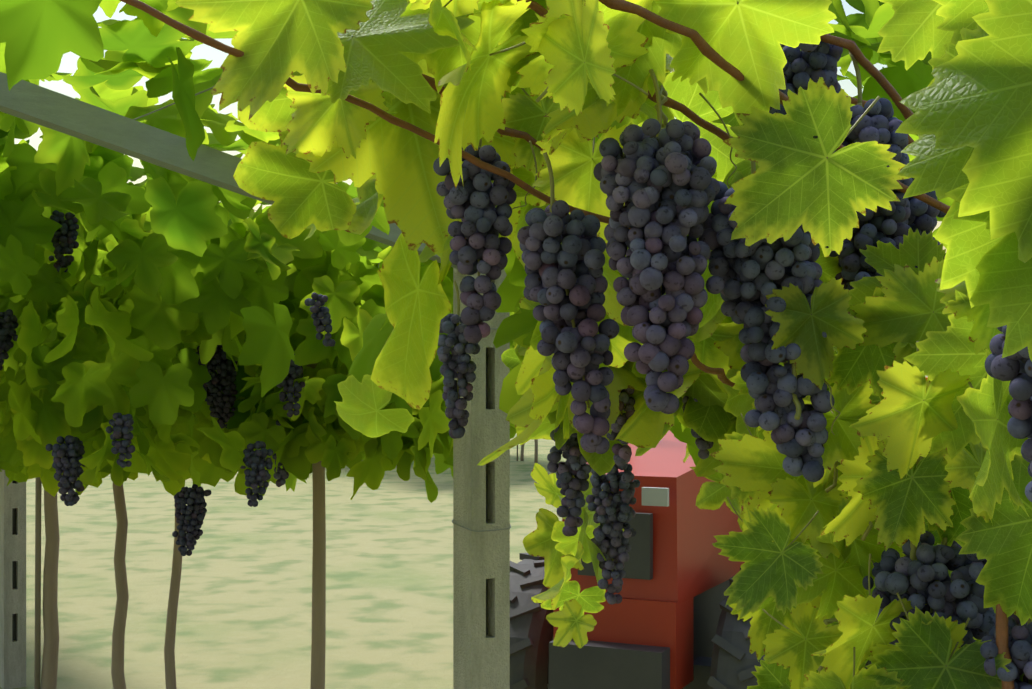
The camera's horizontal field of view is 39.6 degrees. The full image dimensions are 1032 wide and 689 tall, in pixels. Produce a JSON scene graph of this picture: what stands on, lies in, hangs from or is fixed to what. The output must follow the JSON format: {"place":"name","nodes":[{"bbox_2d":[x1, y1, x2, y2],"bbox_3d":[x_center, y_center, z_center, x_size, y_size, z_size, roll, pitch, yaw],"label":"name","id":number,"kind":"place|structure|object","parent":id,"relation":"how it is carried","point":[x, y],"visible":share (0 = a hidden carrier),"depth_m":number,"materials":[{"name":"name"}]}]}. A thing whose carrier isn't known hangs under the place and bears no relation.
{"place":"outdoors","nodes":[
{"label":"outdoors","id":0,"kind":"place"},
{"bbox_2d":[0,375,927,688],"bbox_3d":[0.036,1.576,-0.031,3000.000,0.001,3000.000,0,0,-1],"label":"ground","id":1,"kind":"structure","parent":0,"point":[244,611],"depth_m":9.45,"materials":[{"name":"beige plant"}]},
{"bbox_2d":[0,268,509,688],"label":"pergola posts","id":2,"kind":"object","parent":1,"relation":"on","point":[481,602],"visible":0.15,"depth_m":3.15,"materials":[{"name":"grey concrete"}]},
{"bbox_2d":[0,72,456,268],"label":"pergola arms","id":3,"kind":"object","parent":2,"relation":"attached to","point":[48,108],"depth_m":2.71},
{"bbox_2d":[133,86,510,531],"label":"pergola wires","id":4,"kind":"object","parent":2,"relation":"attached to","point":[490,328],"visible":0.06,"depth_m":2.83,"materials":[{"name":"grey metal"}]},
{"bbox_2d":[34,445,517,688],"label":"vine stakes","id":5,"kind":"object","parent":1,"relation":"on","point":[37,649],"visible":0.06,"depth_m":5.78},
{"bbox_2d":[0,0,953,688],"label":"vine","id":6,"kind":"object","parent":1,"relation":"on","point":[150,290],"depth_m":3.18,"materials":[{"name":"green plant"}]},
{"bbox_2d":[0,210,335,555],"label":"distant grape bunches","id":7,"kind":"object","parent":6,"relation":"attached to","point":[70,451],"visible":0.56,"depth_m":3.35,"materials":[{"name":"food"}]},
{"bbox_2d":[120,0,1014,688],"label":"vine branches","id":8,"kind":"object","parent":6,"relation":"attached to","point":[718,60],"visible":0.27,"depth_m":1.16,"materials":[{"name":"brown plant"}]},
{"bbox_2d":[175,0,1031,688],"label":"vine leaves","id":9,"kind":"object","parent":6,"relation":"attached to","point":[967,478],"visible":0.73,"depth_m":1.11,"materials":[{"name":"green plant"}]},
{"bbox_2d":[351,0,997,676],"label":"leaf stems","id":10,"kind":"object","parent":9,"relation":"on","point":[795,398],"visible":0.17,"depth_m":1.13,"materials":[{"name":"green plant"}]},
{"bbox_2d":[453,52,1031,684],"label":"grape stems","id":11,"kind":"object","parent":6,"relation":"attached to","point":[753,164],"visible":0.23,"depth_m":1.18,"materials":[{"name":"green plant"}]},
{"bbox_2d":[433,33,1031,688],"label":"grape bunches","id":12,"kind":"object","parent":11,"relation":"on","point":[663,189],"visible":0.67,"depth_m":1.13,"materials":[{"name":"food"}]},
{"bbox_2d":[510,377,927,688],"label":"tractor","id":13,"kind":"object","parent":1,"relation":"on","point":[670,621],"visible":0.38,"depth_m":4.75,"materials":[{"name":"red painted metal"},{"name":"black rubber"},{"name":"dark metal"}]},
{"bbox_2d":[14,0,946,252],"label":"sky","id":14,"kind":"structure","parent":0,"point":[68,64],"materials":[{"name":"white"}]},
{"bbox_2d":[248,202,945,258],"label":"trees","id":15,"kind":"object","parent":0,"point":[265,208],"depth_m":96.33,"materials":[{"name":"green plant"}]}
]}

